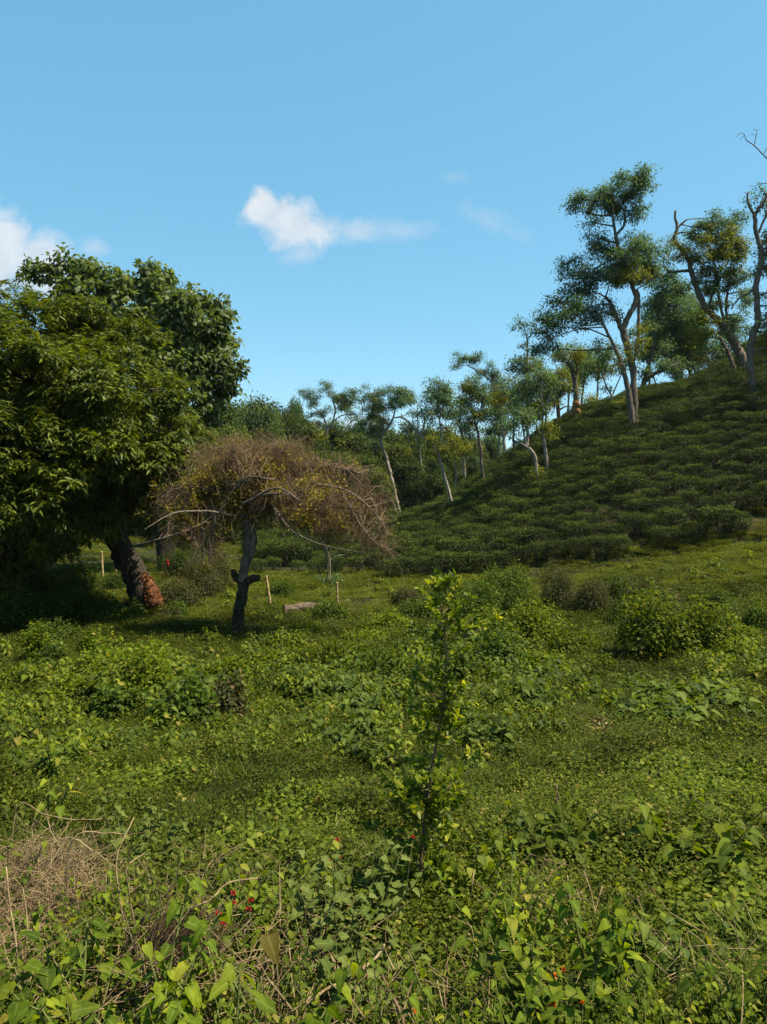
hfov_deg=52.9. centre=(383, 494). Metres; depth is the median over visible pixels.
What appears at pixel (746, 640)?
weed
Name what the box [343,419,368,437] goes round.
woodland tree
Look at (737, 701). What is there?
broadleaf weed
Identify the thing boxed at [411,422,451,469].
woodland tree
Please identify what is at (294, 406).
woodland tree
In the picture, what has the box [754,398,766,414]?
tea bush
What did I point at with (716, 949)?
grass
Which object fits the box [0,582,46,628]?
bush
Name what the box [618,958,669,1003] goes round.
leafy weed
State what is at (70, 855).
dry stalk
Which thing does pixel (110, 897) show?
leafy weed
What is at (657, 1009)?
leafy weed
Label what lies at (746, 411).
tea bush
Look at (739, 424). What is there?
tea bush
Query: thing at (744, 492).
tea bush
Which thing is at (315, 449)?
woodland tree
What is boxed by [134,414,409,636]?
dry tree
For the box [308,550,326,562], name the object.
tea bush
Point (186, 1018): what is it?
leafy weed
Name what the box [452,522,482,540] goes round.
tea bush
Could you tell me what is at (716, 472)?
tea bush
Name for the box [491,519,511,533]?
tea bush
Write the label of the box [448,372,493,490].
shade tree
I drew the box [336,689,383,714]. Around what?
weed
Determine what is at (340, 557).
tea bush
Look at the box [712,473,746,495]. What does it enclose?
tea bush
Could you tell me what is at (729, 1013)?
leafy weed
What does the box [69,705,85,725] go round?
weed
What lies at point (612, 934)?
leafy plant
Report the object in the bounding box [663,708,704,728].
broadleaf weed
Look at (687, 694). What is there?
broadleaf weed
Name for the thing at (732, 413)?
tea bush
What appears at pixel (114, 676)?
weed
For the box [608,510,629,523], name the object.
tea bush
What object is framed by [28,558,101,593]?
bush
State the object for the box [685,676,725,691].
broadleaf weed
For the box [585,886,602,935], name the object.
dry stalk
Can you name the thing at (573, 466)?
tea bush
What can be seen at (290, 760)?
creeping ground cover
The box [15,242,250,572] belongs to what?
broadleaf tree
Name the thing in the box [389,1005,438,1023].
leafy weed
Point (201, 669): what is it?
weed
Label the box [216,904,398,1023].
leafy weed
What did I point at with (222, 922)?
red flower
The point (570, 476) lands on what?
tea bush
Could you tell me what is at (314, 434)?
woodland tree
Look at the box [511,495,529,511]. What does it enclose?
tea bush
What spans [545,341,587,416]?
shade tree
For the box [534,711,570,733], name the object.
weed
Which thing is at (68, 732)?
weed
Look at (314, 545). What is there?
tea bush
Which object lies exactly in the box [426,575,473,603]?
bush
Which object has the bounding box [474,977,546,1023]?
leafy weed
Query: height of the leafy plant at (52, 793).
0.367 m
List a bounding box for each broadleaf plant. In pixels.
[0,916,145,1023]
[490,790,620,873]
[607,910,693,991]
[619,795,766,884]
[623,799,667,831]
[625,865,658,907]
[681,788,766,848]
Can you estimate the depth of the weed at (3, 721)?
8.17 m
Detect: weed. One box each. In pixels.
[0,690,6,706]
[0,691,19,720]
[0,698,32,721]
[0,710,18,726]
[0,942,24,1011]
[1,723,46,756]
[9,693,23,708]
[9,694,34,725]
[9,868,154,981]
[11,875,233,1023]
[14,706,32,721]
[17,662,52,689]
[18,979,55,1023]
[19,687,49,710]
[20,889,131,994]
[26,893,131,965]
[30,939,87,1023]
[32,698,61,722]
[41,632,57,644]
[45,669,72,688]
[46,707,66,721]
[46,905,152,962]
[49,987,80,1023]
[53,713,78,729]
[53,725,86,745]
[53,860,149,930]
[53,923,143,1023]
[56,660,84,676]
[59,696,74,713]
[61,732,89,756]
[65,735,103,763]
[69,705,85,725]
[69,722,104,743]
[71,990,208,1023]
[74,875,155,933]
[77,655,94,668]
[78,667,111,698]
[79,884,154,937]
[81,724,109,754]
[83,932,357,1023]
[83,965,167,1023]
[84,724,118,752]
[86,726,114,746]
[87,649,123,679]
[88,713,103,726]
[90,664,124,691]
[91,670,124,698]
[93,850,275,938]
[101,642,133,657]
[102,673,119,693]
[104,937,258,1023]
[109,667,136,696]
[116,874,260,996]
[122,660,157,692]
[124,982,221,1023]
[128,681,175,712]
[142,694,194,717]
[145,650,186,677]
[145,891,305,998]
[152,949,298,1023]
[156,872,291,980]
[159,695,191,727]
[164,646,196,667]
[166,836,285,961]
[167,655,194,680]
[171,655,181,676]
[173,668,204,684]
[173,988,334,1023]
[175,920,250,969]
[177,1002,270,1023]
[179,865,302,941]
[184,668,231,684]
[190,876,284,939]
[191,881,300,976]
[193,667,227,685]
[196,641,214,659]
[200,718,227,735]
[202,672,224,690]
[202,946,282,1023]
[205,955,276,1023]
[210,717,234,736]
[211,842,310,902]
[213,889,278,981]
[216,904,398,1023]
[216,982,285,1023]
[226,912,342,1009]
[228,725,254,740]
[228,730,245,748]
[241,641,251,654]
[245,910,313,963]
[246,630,256,640]
[248,969,379,1023]
[250,837,360,954]
[257,628,274,641]
[257,1013,282,1023]
[259,631,281,645]
[266,626,286,643]
[269,881,368,924]
[272,636,290,650]
[274,629,283,643]
[276,643,298,656]
[278,663,313,681]
[280,652,301,664]
[280,900,355,973]
[281,629,306,646]
[289,679,312,697]
[290,665,313,687]
[290,669,316,685]
[291,965,505,1023]
[297,715,350,738]
[300,671,327,700]
[301,678,341,700]
[302,678,357,700]
[305,669,357,688]
[306,664,334,685]
[307,680,340,706]
[317,667,339,682]
[318,671,345,682]
[323,730,364,750]
[326,654,359,669]
[326,728,378,766]
[331,674,351,698]
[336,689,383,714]
[337,681,391,714]
[338,672,373,695]
[338,704,376,722]
[340,717,401,745]
[342,709,388,735]
[343,662,357,672]
[344,707,377,738]
[348,667,381,684]
[348,956,391,1023]
[350,943,420,1013]
[352,678,386,703]
[354,738,408,771]
[356,927,417,970]
[362,997,481,1023]
[365,734,389,746]
[371,673,397,691]
[373,904,440,956]
[379,674,411,686]
[384,687,401,707]
[385,901,407,939]
[386,641,414,654]
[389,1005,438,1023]
[393,966,550,1023]
[394,883,439,923]
[394,989,493,1023]
[396,636,423,656]
[405,958,461,1015]
[405,997,443,1023]
[406,644,423,666]
[409,984,449,1023]
[417,642,433,658]
[424,836,575,970]
[426,630,470,647]
[427,898,463,930]
[429,990,491,1023]
[432,940,493,1015]
[433,912,480,957]
[435,939,459,964]
[437,977,485,1010]
[446,984,524,1023]
[449,699,500,727]
[449,988,493,1023]
[450,643,465,656]
[456,719,481,748]
[456,721,498,743]
[462,706,502,725]
[465,725,497,747]
[465,962,603,1023]
[469,631,510,638]
[473,652,482,660]
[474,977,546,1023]
[478,976,544,1023]
[481,675,528,709]
[487,710,518,741]
[487,919,534,954]
[490,656,503,673]
[490,666,521,685]
[497,687,542,705]
[505,657,540,681]
[507,678,536,702]
[509,631,521,642]
[515,676,549,704]
[520,674,566,707]
[521,711,565,735]
[523,696,556,712]
[531,657,565,679]
[533,694,546,706]
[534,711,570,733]
[548,991,621,1023]
[566,664,601,689]
[586,988,624,1023]
[597,1013,607,1023]
[599,983,728,1023]
[604,693,645,720]
[605,977,668,1022]
[613,978,655,1023]
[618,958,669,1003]
[628,673,653,687]
[628,694,681,713]
[630,678,678,697]
[631,687,675,697]
[634,992,701,1023]
[635,680,679,697]
[635,689,656,701]
[636,953,699,1013]
[641,689,695,708]
[641,705,681,720]
[642,690,685,707]
[643,710,675,725]
[649,679,707,698]
[649,682,693,700]
[649,698,697,714]
[651,701,708,720]
[652,974,697,1014]
[652,1003,671,1023]
[657,959,766,1023]
[660,974,761,1023]
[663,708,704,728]
[664,713,703,728]
[667,965,720,1004]
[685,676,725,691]
[685,686,717,699]
[686,675,730,687]
[689,707,724,735]
[690,678,739,699]
[691,647,720,658]
[694,647,713,662]
[698,689,737,711]
[699,681,727,690]
[704,670,731,681]
[704,692,745,705]
[706,685,747,696]
[708,637,728,647]
[711,981,766,1022]
[715,684,753,706]
[718,1008,734,1023]
[719,942,764,1020]
[720,691,762,720]
[728,976,766,1023]
[736,635,750,645]
[736,651,766,665]
[739,633,757,651]
[739,656,762,667]
[741,645,765,661]
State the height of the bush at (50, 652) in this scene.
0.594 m
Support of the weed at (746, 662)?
on the ground at (762, 516)
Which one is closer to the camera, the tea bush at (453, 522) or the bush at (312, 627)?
the bush at (312, 627)
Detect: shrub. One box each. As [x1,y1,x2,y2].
[152,603,182,618]
[156,570,205,606]
[175,550,226,597]
[191,666,256,720]
[207,549,239,587]
[386,583,424,604]
[538,557,578,606]
[560,569,614,613]
[603,396,626,418]
[617,570,677,601]
[652,588,687,616]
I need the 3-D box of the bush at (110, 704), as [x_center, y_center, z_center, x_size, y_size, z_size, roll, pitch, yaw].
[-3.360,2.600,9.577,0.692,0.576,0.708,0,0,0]
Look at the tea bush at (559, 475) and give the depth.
37.79 m
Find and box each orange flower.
[561,967,575,1007]
[580,1000,583,1023]
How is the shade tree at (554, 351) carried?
on the ground at (762, 516)
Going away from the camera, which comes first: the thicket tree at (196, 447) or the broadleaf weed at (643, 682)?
the broadleaf weed at (643, 682)
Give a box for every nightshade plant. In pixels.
[248,845,352,905]
[290,839,422,964]
[302,931,430,1021]
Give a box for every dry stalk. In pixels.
[5,866,18,990]
[10,802,102,862]
[22,889,27,987]
[63,839,120,925]
[65,831,124,929]
[115,817,133,935]
[125,852,144,926]
[183,877,257,927]
[201,860,213,909]
[301,944,384,1019]
[350,965,369,1019]
[381,974,403,1023]
[403,967,418,1020]
[445,944,447,1013]
[459,991,478,1014]
[470,866,474,923]
[556,785,557,818]
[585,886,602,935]
[740,969,743,1023]
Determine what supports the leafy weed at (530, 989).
on the ground at (762, 516)
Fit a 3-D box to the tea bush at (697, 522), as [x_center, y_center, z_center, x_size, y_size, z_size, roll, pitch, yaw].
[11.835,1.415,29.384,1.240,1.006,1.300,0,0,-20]
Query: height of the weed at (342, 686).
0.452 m
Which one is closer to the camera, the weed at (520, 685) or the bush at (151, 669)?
the weed at (520, 685)
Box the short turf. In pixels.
[0,502,766,619]
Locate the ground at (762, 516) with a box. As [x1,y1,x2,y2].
[0,354,766,1023]
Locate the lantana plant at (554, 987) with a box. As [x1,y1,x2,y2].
[451,894,657,1023]
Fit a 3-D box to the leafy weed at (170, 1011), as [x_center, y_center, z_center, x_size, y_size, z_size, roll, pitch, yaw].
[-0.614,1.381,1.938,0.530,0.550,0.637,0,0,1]
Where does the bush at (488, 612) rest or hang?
on the ground at (762, 516)
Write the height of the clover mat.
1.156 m
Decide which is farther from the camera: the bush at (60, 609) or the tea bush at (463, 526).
the tea bush at (463, 526)
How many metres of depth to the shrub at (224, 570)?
25.75 m
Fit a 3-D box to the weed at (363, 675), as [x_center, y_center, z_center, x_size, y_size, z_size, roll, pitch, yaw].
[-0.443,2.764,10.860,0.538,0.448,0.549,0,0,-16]
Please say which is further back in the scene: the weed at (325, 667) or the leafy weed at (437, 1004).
the weed at (325, 667)
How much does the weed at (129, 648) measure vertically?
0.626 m
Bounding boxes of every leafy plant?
[0,838,47,926]
[2,728,75,779]
[34,776,82,833]
[76,793,189,879]
[413,827,527,912]
[470,743,493,770]
[553,877,646,1009]
[673,954,766,1022]
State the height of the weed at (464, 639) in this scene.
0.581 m
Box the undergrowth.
[0,549,766,904]
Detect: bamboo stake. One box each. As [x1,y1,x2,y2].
[101,551,103,574]
[265,576,270,604]
[336,582,338,601]
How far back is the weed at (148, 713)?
9.36 m
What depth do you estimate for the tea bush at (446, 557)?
30.81 m
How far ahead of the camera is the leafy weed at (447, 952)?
2.88 m
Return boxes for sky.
[0,0,766,450]
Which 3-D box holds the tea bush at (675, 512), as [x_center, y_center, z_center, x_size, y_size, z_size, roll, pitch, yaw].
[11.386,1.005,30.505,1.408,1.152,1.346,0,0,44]
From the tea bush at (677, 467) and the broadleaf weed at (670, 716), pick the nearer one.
the broadleaf weed at (670, 716)
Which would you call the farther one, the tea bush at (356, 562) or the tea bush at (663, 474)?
the tea bush at (663, 474)
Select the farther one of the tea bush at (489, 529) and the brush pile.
the tea bush at (489, 529)
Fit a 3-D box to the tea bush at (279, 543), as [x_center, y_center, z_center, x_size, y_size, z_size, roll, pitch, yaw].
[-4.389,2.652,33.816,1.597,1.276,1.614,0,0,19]
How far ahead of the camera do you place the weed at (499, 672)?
11.38 m
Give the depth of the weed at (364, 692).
10.39 m
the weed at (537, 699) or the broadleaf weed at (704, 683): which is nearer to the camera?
the weed at (537, 699)
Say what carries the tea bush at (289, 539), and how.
on the ground at (762, 516)
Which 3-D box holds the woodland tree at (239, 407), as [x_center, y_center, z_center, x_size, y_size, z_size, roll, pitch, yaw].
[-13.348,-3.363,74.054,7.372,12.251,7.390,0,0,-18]
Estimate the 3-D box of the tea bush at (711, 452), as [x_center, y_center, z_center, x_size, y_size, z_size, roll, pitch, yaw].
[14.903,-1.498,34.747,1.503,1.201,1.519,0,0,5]
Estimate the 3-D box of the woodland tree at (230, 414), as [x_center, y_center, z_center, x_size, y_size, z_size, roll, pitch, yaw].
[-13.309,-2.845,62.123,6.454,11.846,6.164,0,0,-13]
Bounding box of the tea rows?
[256,333,766,540]
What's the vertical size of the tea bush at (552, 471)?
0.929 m
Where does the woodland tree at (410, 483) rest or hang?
on the ground at (762, 516)
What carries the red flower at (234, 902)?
on the ground at (762, 516)
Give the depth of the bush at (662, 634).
14.20 m
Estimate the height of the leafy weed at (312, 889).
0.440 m
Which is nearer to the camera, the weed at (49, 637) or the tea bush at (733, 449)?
the weed at (49, 637)
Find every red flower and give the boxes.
[203,910,221,967]
[216,921,225,959]
[222,900,236,952]
[230,890,235,956]
[245,906,262,971]
[247,898,253,932]
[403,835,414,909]
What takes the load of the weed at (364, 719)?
on the ground at (762, 516)
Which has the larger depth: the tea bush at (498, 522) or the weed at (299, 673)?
the tea bush at (498, 522)
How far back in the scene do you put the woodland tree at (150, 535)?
43.27 m
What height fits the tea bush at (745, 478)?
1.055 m
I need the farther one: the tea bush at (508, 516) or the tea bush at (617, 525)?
the tea bush at (508, 516)
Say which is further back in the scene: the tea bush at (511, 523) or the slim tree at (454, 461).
the slim tree at (454, 461)
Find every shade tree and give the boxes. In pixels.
[296,379,364,451]
[330,399,388,438]
[342,380,419,512]
[395,376,469,507]
[395,387,438,502]
[435,388,490,475]
[448,347,514,459]
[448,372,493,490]
[479,403,512,455]
[487,372,525,442]
[488,402,545,487]
[498,307,547,457]
[509,365,566,478]
[516,356,567,422]
[523,159,677,434]
[534,365,589,421]
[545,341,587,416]
[548,341,592,410]
[567,337,621,400]
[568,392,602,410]
[570,345,609,407]
[581,347,628,411]
[625,266,702,386]
[627,310,669,384]
[634,284,717,376]
[653,206,763,383]
[670,280,716,378]
[674,318,764,367]
[695,282,753,337]
[731,129,766,403]
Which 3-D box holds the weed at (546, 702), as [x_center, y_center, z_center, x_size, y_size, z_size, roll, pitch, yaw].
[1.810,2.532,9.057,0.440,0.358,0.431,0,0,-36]
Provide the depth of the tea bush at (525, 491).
37.73 m
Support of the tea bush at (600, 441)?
on the ground at (762, 516)
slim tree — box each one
[440,443,467,486]
[447,444,478,477]
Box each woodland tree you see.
[94,504,148,536]
[134,487,194,545]
[176,500,223,546]
[182,428,222,464]
[197,399,249,437]
[210,419,258,449]
[217,501,242,543]
[231,397,257,423]
[234,476,282,539]
[239,390,294,445]
[248,428,295,460]
[266,399,287,422]
[268,501,301,535]
[273,408,308,447]
[274,435,319,477]
[283,395,304,416]
[289,409,310,424]
[291,414,335,456]
[302,443,335,485]
[318,416,349,433]
[318,424,344,454]
[322,447,361,513]
[326,486,365,522]
[328,427,388,484]
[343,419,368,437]
[348,452,389,512]
[353,427,392,474]
[353,464,401,521]
[371,428,417,463]
[378,437,419,506]
[386,458,439,510]
[393,427,436,461]
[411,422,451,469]
[418,457,459,499]
[425,465,454,502]
[432,428,471,457]
[436,455,469,487]
[440,432,487,476]
[457,452,483,474]
[469,435,491,465]
[480,434,507,464]
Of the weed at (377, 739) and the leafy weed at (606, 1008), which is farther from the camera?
the weed at (377, 739)
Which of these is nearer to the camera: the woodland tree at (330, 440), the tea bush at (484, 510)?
the tea bush at (484, 510)
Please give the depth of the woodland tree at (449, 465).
83.13 m
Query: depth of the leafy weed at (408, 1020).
2.31 m
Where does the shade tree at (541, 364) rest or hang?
on the ground at (762, 516)
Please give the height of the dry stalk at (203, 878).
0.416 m
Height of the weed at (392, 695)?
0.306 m
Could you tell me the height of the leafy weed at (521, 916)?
0.458 m
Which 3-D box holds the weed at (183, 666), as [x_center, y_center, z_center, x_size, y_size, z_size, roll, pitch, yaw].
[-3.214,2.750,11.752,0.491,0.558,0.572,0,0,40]
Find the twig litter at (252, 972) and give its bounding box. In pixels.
[0,822,766,1023]
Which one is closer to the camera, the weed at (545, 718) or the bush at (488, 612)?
the weed at (545, 718)
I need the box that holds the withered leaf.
[260,929,278,1011]
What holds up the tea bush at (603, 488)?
on the ground at (762, 516)
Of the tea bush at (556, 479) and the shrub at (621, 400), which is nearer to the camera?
the tea bush at (556, 479)
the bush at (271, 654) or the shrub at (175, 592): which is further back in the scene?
the shrub at (175, 592)
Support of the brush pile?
on the ground at (762, 516)
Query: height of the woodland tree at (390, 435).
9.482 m
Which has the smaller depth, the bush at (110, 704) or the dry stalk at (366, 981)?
the dry stalk at (366, 981)
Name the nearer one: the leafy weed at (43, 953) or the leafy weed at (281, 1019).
the leafy weed at (281, 1019)
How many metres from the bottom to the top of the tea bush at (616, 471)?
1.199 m
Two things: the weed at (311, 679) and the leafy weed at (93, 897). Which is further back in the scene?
the weed at (311, 679)
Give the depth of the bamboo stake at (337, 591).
22.89 m
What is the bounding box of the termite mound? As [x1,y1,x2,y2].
[140,571,164,610]
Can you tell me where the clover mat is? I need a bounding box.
[0,731,766,975]
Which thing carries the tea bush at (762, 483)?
on the ground at (762, 516)
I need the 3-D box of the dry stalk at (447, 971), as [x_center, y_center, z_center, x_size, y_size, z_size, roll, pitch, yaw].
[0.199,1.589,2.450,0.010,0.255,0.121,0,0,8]
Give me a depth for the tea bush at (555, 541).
29.73 m
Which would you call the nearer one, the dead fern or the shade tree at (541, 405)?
the dead fern
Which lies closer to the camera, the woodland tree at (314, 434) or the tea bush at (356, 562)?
the tea bush at (356, 562)
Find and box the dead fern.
[80,859,247,1008]
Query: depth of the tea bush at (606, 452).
39.05 m
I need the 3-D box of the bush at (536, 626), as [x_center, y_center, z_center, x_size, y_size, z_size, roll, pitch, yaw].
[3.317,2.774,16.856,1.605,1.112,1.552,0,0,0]
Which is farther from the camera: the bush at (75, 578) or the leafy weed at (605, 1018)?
the bush at (75, 578)
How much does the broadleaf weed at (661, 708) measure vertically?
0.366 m
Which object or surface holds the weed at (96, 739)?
on the ground at (762, 516)
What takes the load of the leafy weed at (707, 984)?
on the ground at (762, 516)
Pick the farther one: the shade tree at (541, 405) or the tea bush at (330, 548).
the shade tree at (541, 405)
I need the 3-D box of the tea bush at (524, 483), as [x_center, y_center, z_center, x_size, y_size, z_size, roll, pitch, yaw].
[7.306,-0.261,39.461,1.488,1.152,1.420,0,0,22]
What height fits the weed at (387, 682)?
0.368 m
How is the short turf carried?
on the ground at (762, 516)
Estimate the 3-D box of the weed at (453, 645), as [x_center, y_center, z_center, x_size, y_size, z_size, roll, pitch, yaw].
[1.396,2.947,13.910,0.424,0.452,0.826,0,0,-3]
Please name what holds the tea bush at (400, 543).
on the ground at (762, 516)
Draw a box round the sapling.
[359,568,502,909]
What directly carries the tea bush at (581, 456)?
on the ground at (762, 516)
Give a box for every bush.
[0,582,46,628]
[0,662,45,691]
[16,583,113,623]
[17,616,83,644]
[18,619,52,661]
[20,642,73,667]
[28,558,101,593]
[30,669,91,703]
[68,586,128,622]
[72,624,130,674]
[73,626,100,656]
[81,679,141,726]
[85,634,175,703]
[93,565,125,588]
[104,602,149,624]
[121,593,145,609]
[135,640,183,662]
[147,664,221,728]
[154,542,200,575]
[158,599,188,614]
[203,653,252,680]
[238,537,263,551]
[242,647,292,667]
[249,557,268,572]
[253,545,276,559]
[254,535,280,559]
[264,555,282,570]
[266,539,294,560]
[267,541,300,565]
[269,536,299,554]
[269,578,298,597]
[279,541,311,565]
[285,618,326,635]
[286,542,312,561]
[289,560,306,571]
[295,636,375,664]
[298,541,323,561]
[306,558,328,574]
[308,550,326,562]
[310,597,348,621]
[313,553,332,567]
[315,543,340,561]
[316,553,345,574]
[323,536,352,551]
[325,557,343,569]
[326,549,346,565]
[334,625,387,643]
[338,545,365,566]
[345,554,368,572]
[347,644,429,682]
[356,546,381,565]
[358,607,416,630]
[363,551,391,570]
[364,551,385,566]
[376,559,404,578]
[384,539,416,560]
[386,531,406,537]
[389,545,413,563]
[389,553,417,574]
[390,537,423,563]
[391,628,452,657]
[396,591,445,619]
[398,529,416,538]
[399,550,426,571]
[401,544,428,565]
[407,523,432,531]
[411,555,437,575]
[412,529,433,539]
[412,547,443,571]
[415,524,439,531]
[422,533,453,550]
[422,540,439,555]
[426,543,450,561]
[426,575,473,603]
[428,550,464,574]
[429,528,459,549]
[436,537,468,558]
[436,641,484,682]
[440,549,457,568]
[443,576,498,622]
[444,520,462,533]
[447,523,466,535]
[447,550,477,573]
[449,516,473,533]
[450,533,472,551]
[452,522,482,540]
[453,540,489,566]
[454,509,471,517]
[457,512,477,524]
[461,509,477,521]
[462,530,490,545]
[463,500,486,518]
[464,515,483,523]
[464,604,521,638]
[465,536,489,552]
[466,551,495,572]
[466,617,526,666]
[468,520,492,539]
[468,543,493,561]
[472,503,498,522]
[472,559,533,606]
[474,498,494,512]
[479,527,509,551]
[480,489,505,505]
[480,505,506,523]
[480,510,506,529]
[482,524,503,543]
[485,493,510,507]
[486,498,508,508]
[487,536,518,559]
[487,549,513,568]
[491,507,516,521]
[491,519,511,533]
[494,495,524,514]
[496,487,515,497]
[497,581,542,616]
[499,519,523,533]
[499,527,524,545]
[500,526,535,553]
[502,512,526,527]
[502,596,569,642]
[504,543,531,563]
[506,490,523,498]
[507,497,537,520]
[511,484,527,491]
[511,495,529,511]
[512,648,574,673]
[513,512,542,532]
[514,478,538,496]
[518,488,538,505]
[522,525,554,550]
[523,474,539,487]
[524,487,547,505]
[524,508,545,525]
[525,540,555,561]
[529,479,556,497]
[530,507,562,528]
[531,497,549,509]
[532,474,553,488]
[533,515,566,539]
[534,506,555,519]
[538,466,554,475]
[540,538,570,562]
[541,477,571,497]
[544,488,568,506]
[545,530,568,548]
[546,619,602,653]
[547,469,564,482]
[547,495,575,512]
[549,458,570,471]
[549,471,571,489]
[549,502,580,522]
[553,513,579,533]
[558,456,581,473]
[558,462,585,483]
[558,472,582,493]
[559,482,583,501]
[559,519,593,546]
[563,537,593,559]
[568,450,587,463]
[569,510,597,532]
[570,465,600,488]
[570,499,597,519]
[575,452,597,466]
[575,459,603,479]
[575,478,600,497]
[575,489,598,507]
[578,652,618,669]
[582,533,614,558]
[583,446,601,458]
[583,464,610,483]
[583,521,613,544]
[584,447,609,460]
[587,484,613,503]
[588,474,612,493]
[589,503,611,518]
[590,513,612,528]
[591,438,615,455]
[592,455,616,474]
[594,568,636,602]
[597,458,627,478]
[599,521,628,543]
[600,440,627,460]
[602,533,632,556]
[603,478,633,500]
[604,590,652,622]
[607,577,702,665]
[608,467,635,488]
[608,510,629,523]
[609,494,632,510]
[613,452,632,467]
[613,470,651,495]
[615,434,635,449]
[615,441,646,461]
[616,457,641,472]
[617,435,646,454]
[617,511,648,536]
[622,465,648,484]
[622,492,646,511]
[622,497,654,519]
[631,449,660,467]
[634,441,661,462]
[634,513,669,536]
[636,463,662,481]
[639,486,664,502]
[640,480,658,495]
[642,496,672,520]
[645,430,668,450]
[646,525,679,548]
[649,439,675,458]
[649,450,669,468]
[650,480,677,498]
[651,506,687,527]
[653,471,680,491]
[655,459,682,477]
[657,495,688,517]
[659,430,679,445]
[661,525,691,544]
[663,433,687,451]
[663,446,684,461]
[666,450,698,472]
[666,464,692,484]
[668,474,703,498]
[670,587,741,652]
[672,425,696,440]
[674,435,693,449]
[675,437,705,458]
[678,487,708,511]
[678,518,710,542]
[679,505,703,521]
[682,444,710,463]
[684,422,715,443]
[684,462,710,480]
[687,420,705,436]
[688,433,714,451]
[693,477,713,494]
[694,504,740,536]
[696,495,730,520]
[697,478,730,498]
[698,448,730,471]
[698,585,736,610]
[700,468,728,487]
[701,414,720,428]
[702,441,725,459]
[706,419,729,434]
[706,635,764,662]
[708,429,727,444]
[709,432,736,451]
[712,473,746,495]
[715,400,744,421]
[715,491,747,512]
[716,612,761,640]
[718,510,753,534]
[719,411,745,429]
[719,444,742,461]
[720,419,747,436]
[720,460,747,477]
[724,428,754,447]
[726,394,750,411]
[727,400,752,418]
[730,471,759,493]
[731,438,762,459]
[731,446,766,471]
[734,489,766,511]
[737,410,752,424]
[737,411,763,430]
[741,596,766,630]
[743,391,766,410]
[745,431,766,449]
[746,423,766,439]
[746,463,766,489]
[747,480,766,508]
[749,446,766,466]
[752,408,766,425]
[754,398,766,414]
[754,412,766,430]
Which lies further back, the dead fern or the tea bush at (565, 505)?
the tea bush at (565, 505)
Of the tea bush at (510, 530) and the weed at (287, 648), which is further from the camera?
the tea bush at (510, 530)
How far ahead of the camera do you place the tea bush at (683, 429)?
39.67 m
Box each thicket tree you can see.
[176,430,246,564]
[180,429,205,460]
[191,447,242,562]
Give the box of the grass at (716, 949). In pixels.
[0,527,766,1023]
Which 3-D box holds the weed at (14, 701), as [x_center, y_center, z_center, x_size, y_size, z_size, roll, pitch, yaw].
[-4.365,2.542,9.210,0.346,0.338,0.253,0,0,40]
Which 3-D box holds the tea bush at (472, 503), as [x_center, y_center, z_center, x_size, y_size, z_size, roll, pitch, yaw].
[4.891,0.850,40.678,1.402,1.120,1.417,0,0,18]
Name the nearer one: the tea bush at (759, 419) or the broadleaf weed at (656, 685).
the broadleaf weed at (656, 685)
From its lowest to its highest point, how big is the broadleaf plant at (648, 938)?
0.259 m
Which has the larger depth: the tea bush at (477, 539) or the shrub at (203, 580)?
the tea bush at (477, 539)
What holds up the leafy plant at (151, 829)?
on the ground at (762, 516)
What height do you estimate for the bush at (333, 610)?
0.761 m
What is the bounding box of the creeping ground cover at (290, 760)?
[0,666,766,1023]
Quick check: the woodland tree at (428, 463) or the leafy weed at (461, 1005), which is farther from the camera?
the woodland tree at (428, 463)
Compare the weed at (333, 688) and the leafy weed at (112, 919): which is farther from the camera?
the weed at (333, 688)
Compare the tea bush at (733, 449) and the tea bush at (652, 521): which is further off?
the tea bush at (733, 449)
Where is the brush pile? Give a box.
[0,799,155,985]
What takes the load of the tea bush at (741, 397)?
on the ground at (762, 516)
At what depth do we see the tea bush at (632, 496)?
32.79 m
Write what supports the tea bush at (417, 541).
on the ground at (762, 516)
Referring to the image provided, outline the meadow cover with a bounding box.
[0,569,766,703]
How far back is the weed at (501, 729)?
7.78 m
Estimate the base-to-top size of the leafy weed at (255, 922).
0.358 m
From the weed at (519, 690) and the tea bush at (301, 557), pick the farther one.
the tea bush at (301, 557)
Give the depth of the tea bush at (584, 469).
36.62 m
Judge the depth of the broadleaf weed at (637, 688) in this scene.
10.42 m
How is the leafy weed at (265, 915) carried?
on the ground at (762, 516)
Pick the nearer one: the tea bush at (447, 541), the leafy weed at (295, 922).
the leafy weed at (295, 922)
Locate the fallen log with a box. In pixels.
[281,602,322,613]
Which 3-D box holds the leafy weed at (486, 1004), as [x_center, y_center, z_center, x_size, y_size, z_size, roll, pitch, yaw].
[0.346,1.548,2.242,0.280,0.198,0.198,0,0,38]
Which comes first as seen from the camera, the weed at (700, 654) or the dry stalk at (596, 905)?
the dry stalk at (596, 905)
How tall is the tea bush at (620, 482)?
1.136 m
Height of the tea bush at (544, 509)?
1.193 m
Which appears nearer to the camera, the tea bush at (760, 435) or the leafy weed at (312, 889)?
the leafy weed at (312, 889)
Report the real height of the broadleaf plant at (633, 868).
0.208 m
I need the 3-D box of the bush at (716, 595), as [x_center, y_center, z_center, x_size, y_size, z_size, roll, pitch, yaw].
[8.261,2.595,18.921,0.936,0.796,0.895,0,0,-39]
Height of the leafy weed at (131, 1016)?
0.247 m
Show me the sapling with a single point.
(421, 799)
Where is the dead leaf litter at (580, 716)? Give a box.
[131,639,625,801]
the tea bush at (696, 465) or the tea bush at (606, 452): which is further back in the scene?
the tea bush at (606, 452)
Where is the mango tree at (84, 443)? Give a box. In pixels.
[0,273,218,611]
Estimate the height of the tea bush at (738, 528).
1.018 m
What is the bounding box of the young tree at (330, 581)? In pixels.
[314,543,344,584]
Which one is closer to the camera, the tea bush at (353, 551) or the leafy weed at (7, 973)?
the leafy weed at (7, 973)
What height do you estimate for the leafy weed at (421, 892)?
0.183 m

